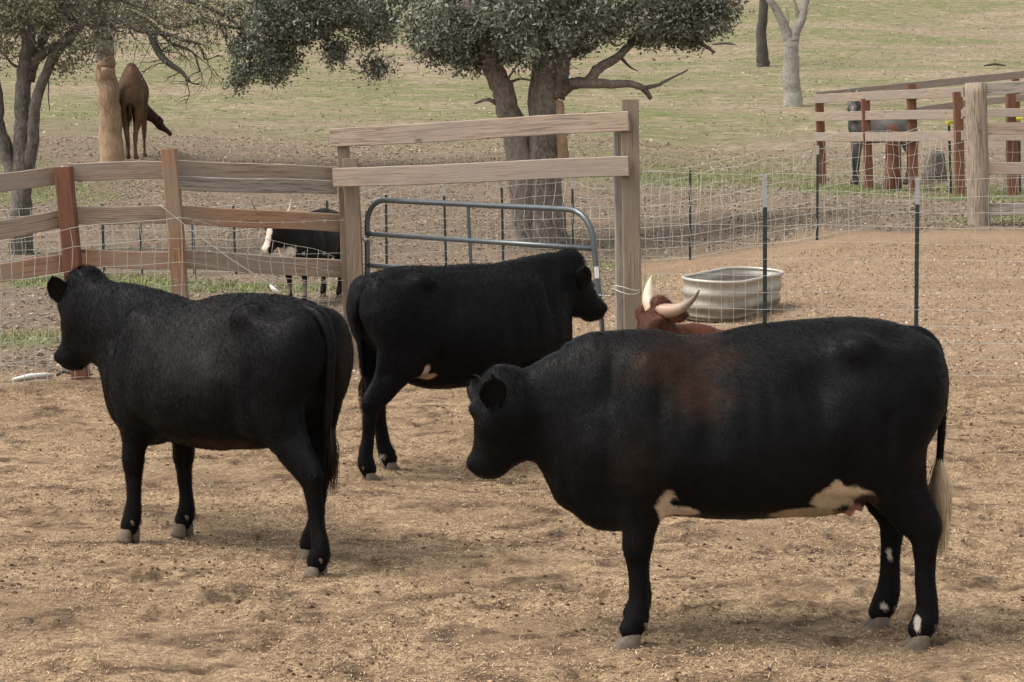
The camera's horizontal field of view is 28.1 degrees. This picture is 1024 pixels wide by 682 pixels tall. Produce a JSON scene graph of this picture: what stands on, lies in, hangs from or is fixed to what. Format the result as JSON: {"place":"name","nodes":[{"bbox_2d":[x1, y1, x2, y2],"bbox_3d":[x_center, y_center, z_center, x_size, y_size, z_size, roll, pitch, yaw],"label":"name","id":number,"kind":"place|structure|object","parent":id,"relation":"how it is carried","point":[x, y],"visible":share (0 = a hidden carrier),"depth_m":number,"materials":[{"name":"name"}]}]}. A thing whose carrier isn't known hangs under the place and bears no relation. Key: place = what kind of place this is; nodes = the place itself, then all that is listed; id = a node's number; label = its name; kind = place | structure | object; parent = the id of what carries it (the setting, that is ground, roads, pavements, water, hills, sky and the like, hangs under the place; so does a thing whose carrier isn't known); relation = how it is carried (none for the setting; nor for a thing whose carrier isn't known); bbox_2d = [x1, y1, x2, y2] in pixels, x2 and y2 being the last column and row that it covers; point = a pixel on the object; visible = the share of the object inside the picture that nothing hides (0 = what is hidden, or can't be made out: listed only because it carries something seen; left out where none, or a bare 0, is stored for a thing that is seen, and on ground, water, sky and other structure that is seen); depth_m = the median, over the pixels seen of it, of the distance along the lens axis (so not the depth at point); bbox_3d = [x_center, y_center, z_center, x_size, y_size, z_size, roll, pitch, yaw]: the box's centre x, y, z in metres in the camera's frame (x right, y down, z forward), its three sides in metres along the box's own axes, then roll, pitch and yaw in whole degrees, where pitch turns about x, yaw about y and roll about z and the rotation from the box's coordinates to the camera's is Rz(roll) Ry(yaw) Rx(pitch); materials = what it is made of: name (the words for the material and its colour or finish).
{"place":"outdoors","nodes":[
{"label":"outdoors","id":0,"kind":"place"},
{"bbox_2d":[0,0,1023,681],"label":"ground","id":1,"kind":"structure","parent":0,"point":[662,118],"depth_m":13.68,"materials":[{"name":"brown soil"}]},
{"bbox_2d":[12,373,53,380],"bbox_3d":[-3.978,0.292,17.007,0.044,0.049,0.403,6,9,40],"label":"pipe","id":2,"kind":"object","parent":1,"relation":"on","point":[32,375],"visible":0.88,"depth_m":16.99,"materials":[{"name":"white plastic"}]},
{"bbox_2d":[56,370,92,375],"bbox_3d":[-3.669,0.268,17.172,0.310,0.056,0.054,-1,7,-5],"label":"stick","id":3,"kind":"object","parent":1,"relation":"on","point":[63,371],"visible":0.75,"depth_m":17.16,"materials":[{"name":"wood"}]},
{"bbox_2d":[0,0,189,254],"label":"oak tree","id":4,"kind":"object","parent":1,"relation":"on","point":[20,153],"visible":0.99,"depth_m":29.64,"materials":[{"name":"green plant"}]},
{"bbox_2d":[118,63,171,158],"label":"horse","id":5,"kind":"object","parent":1,"relation":"on","point":[134,98],"visible":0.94,"depth_m":43.45},
{"bbox_2d":[0,148,344,384],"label":"board fence","id":6,"kind":"object","parent":1,"relation":"on","point":[178,259],"visible":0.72,"depth_m":17.10,"materials":[{"name":"brown wood"}]},
{"bbox_2d":[160,205,280,293],"bbox_3d":[-2.426,-0.764,17.060,0.992,0.759,0.057,-1,7,-7],"label":"cord","id":7,"kind":"object","parent":6,"relation":"attached to","point":[273,289],"visible":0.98,"depth_m":17.10,"materials":[{"name":"fabric"}]},
{"bbox_2d":[44,264,354,577],"bbox_3d":[-1.617,0.359,10.619,2.121,1.456,0.717,6,9,40],"label":"cow","id":8,"kind":"object","parent":1,"relation":"on","point":[185,377],"visible":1,"depth_m":10.19},
{"bbox_2d":[45,0,416,161],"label":"oak tree","id":9,"kind":"object","parent":1,"relation":"on","point":[283,26],"visible":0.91,"depth_m":41.34,"materials":[{"name":"green plant"}]},
{"bbox_2d":[251,200,341,299],"bbox_3d":[-2.390,-1.061,23.643,0.607,1.239,1.602,4,8,30],"label":"cow","id":10,"kind":"object","parent":1,"relation":"on","point":[328,242],"visible":0.48,"depth_m":23.30},
{"bbox_2d":[345,246,608,480],"bbox_3d":[-0.192,0.107,13.024,1.982,1.395,0.687,-4,8,-34],"label":"cow","id":11,"kind":"object","parent":1,"relation":"on","point":[451,326],"visible":0.9,"depth_m":12.64},
{"bbox_2d":[329,99,641,364],"bbox_3d":[-0.244,-0.802,17.546,2.898,2.517,0.375,3,7,21],"label":"gateway","id":12,"kind":"object","parent":1,"relation":"on","point":[620,166],"visible":0.93,"depth_m":17.19,"materials":[{"name":"brown wood"}]},
{"bbox_2d":[362,197,610,338],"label":"tube gate","id":13,"kind":"structure","parent":12,"relation":"attached to","point":[368,233],"depth_m":16.96,"materials":[{"name":"grey metal"}]},
{"bbox_2d":[0,135,1023,373],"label":"leaf litter","id":14,"kind":"object","parent":1,"relation":"on","point":[415,260],"visible":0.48,"depth_m":34.99,"materials":[{"name":"brown plant"}]},
{"bbox_2d":[0,126,1023,275],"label":"wire fence","id":15,"kind":"object","parent":1,"relation":"on","point":[502,230],"visible":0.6,"depth_m":28.17,"materials":[{"name":"grey metal"}]},
{"bbox_2d":[0,0,1023,188],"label":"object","id":16,"kind":"object","parent":1,"relation":"on","point":[572,98],"visible":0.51,"depth_m":63.30,"materials":[{"name":"plant"}]},
{"bbox_2d":[0,376,1023,681],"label":"bedding chips","id":17,"kind":"object","parent":1,"relation":"on","point":[282,578],"visible":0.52,"depth_m":10.08,"materials":[{"name":"beige wood"}]},
{"bbox_2d":[0,388,1023,681],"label":"dirt clods","id":18,"kind":"object","parent":1,"relation":"on","point":[464,566],"visible":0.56,"depth_m":10.05,"materials":[{"name":"brown soil"}]},
{"bbox_2d":[2,242,1023,384],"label":"dirt flecks","id":19,"kind":"object","parent":1,"relation":"on","point":[1002,304],"visible":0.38,"depth_m":22.94,"materials":[{"name":"brown soil"}]},
{"bbox_2d":[3,0,1023,174],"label":"hill grass","id":20,"kind":"structure","parent":1,"relation":"on","point":[515,87],"depth_m":63.12,"materials":[{"name":"green plant"}]},
{"bbox_2d":[366,0,754,249],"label":"oak tree","id":21,"kind":"object","parent":1,"relation":"on","point":[489,38],"visible":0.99,"depth_m":30.30,"materials":[{"name":"green plant"}]},
{"bbox_2d":[572,45,598,57],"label":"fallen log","id":22,"kind":"object","parent":1,"relation":"on","point":[591,49],"visible":0.1,"depth_m":82.07,"materials":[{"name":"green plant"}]},
{"bbox_2d":[635,275,727,334],"bbox_3d":[1.641,0.034,14.820,2.057,1.076,0.830,-3,7,-26],"label":"cow","id":23,"kind":"object","parent":1,"relation":"on","point":[661,312],"visible":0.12,"depth_m":14.36},
{"bbox_2d":[465,315,952,650],"bbox_3d":[0.839,0.594,8.780,2.088,1.418,0.750,0,7,0],"label":"cow","id":24,"kind":"object","parent":1,"relation":"on","point":[635,437],"visible":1,"depth_m":8.53},
{"bbox_2d":[711,42,735,44],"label":"stick","id":25,"kind":"object","parent":1,"relation":"on","point":[721,43],"visible":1,"depth_m":85.19,"materials":[{"name":"grey wood"}]},
{"bbox_2d":[681,266,783,321],"bbox_3d":[2.465,-0.532,22.326,0.714,0.437,2.149,6,9,26],"label":"stock tank","id":26,"kind":"object","parent":1,"relation":"on","point":[706,308],"visible":0.89,"depth_m":21.55,"materials":[{"name":"metal"}]},
{"bbox_2d":[756,0,769,66],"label":"dark tree","id":27,"kind":"object","parent":1,"relation":"on","point":[762,59],"visible":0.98,"depth_m":75.24,"materials":[{"name":"brown plant"}]},
{"bbox_2d":[766,0,809,106],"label":"pale tree","id":28,"kind":"object","parent":1,"relation":"on","point":[792,93],"visible":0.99,"depth_m":59.32,"materials":[{"name":"beige plant"}]},
{"bbox_2d":[640,171,1023,375],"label":"wire fence","id":29,"kind":"object","parent":1,"relation":"on","point":[917,243],"visible":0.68,"depth_m":16.98,"materials":[{"name":"grey metal"}]},
{"bbox_2d":[847,89,918,184],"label":"horse","id":30,"kind":"object","parent":1,"relation":"on","point":[876,126],"visible":0.32,"depth_m":41.15},
{"bbox_2d":[885,124,901,190],"bbox_3d":[7.348,-3.458,39.373,0.338,1.414,0.327,0,7,0],"label":"stump post","id":31,"kind":"object","parent":1,"relation":"on","point":[890,162],"visible":0.78,"depth_m":39.27,"materials":[{"name":"brown wood"}]},
{"bbox_2d":[814,71,1023,195],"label":"board pen","id":32,"kind":"object","parent":1,"relation":"on","point":[911,93],"visible":0.88,"depth_m":38.88,"materials":[{"name":"brown wood"}]},
{"bbox_2d":[920,149,946,181],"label":"rock","id":33,"kind":"object","parent":1,"relation":"on","point":[936,158],"visible":0.74,"depth_m":42.26,"materials":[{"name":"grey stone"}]},
{"bbox_2d":[946,121,952,193],"bbox_3d":[8.021,-3.286,37.584,0.160,1.483,0.075,0,7,0],"label":"capped post","id":34,"kind":"object","parent":1,"relation":"on","point":[948,123],"visible":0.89,"depth_m":37.57,"materials":[{"name":"green metal"}]},
{"bbox_2d":[965,81,1023,225],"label":"board fence","id":35,"kind":"object","parent":1,"relation":"on","point":[979,130],"visible":0.94,"depth_m":28.84,"materials":[{"name":"brown wood"}]},
{"bbox_2d":[984,63,1005,65],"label":"stick","id":36,"kind":"object","parent":1,"relation":"on","point":[992,64],"visible":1,"depth_m":74.09,"materials":[{"name":"grey wood"}]},
{"bbox_2d":[1016,117,1021,191],"bbox_3d":[9.348,-3.361,37.821,0.167,1.539,0.075,0,7,0],"label":"capped post","id":37,"kind":"object","parent":1,"relation":"on","point":[1018,142],"visible":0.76,"depth_m":37.81,"materials":[{"name":"green paint"}]},
{"bbox_2d":[0,157,1023,346],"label":"green grass","id":38,"kind":"structure","parent":0,"point":[235,283],"depth_m":37.20,"materials":[{"name":"green plant"}]}
]}

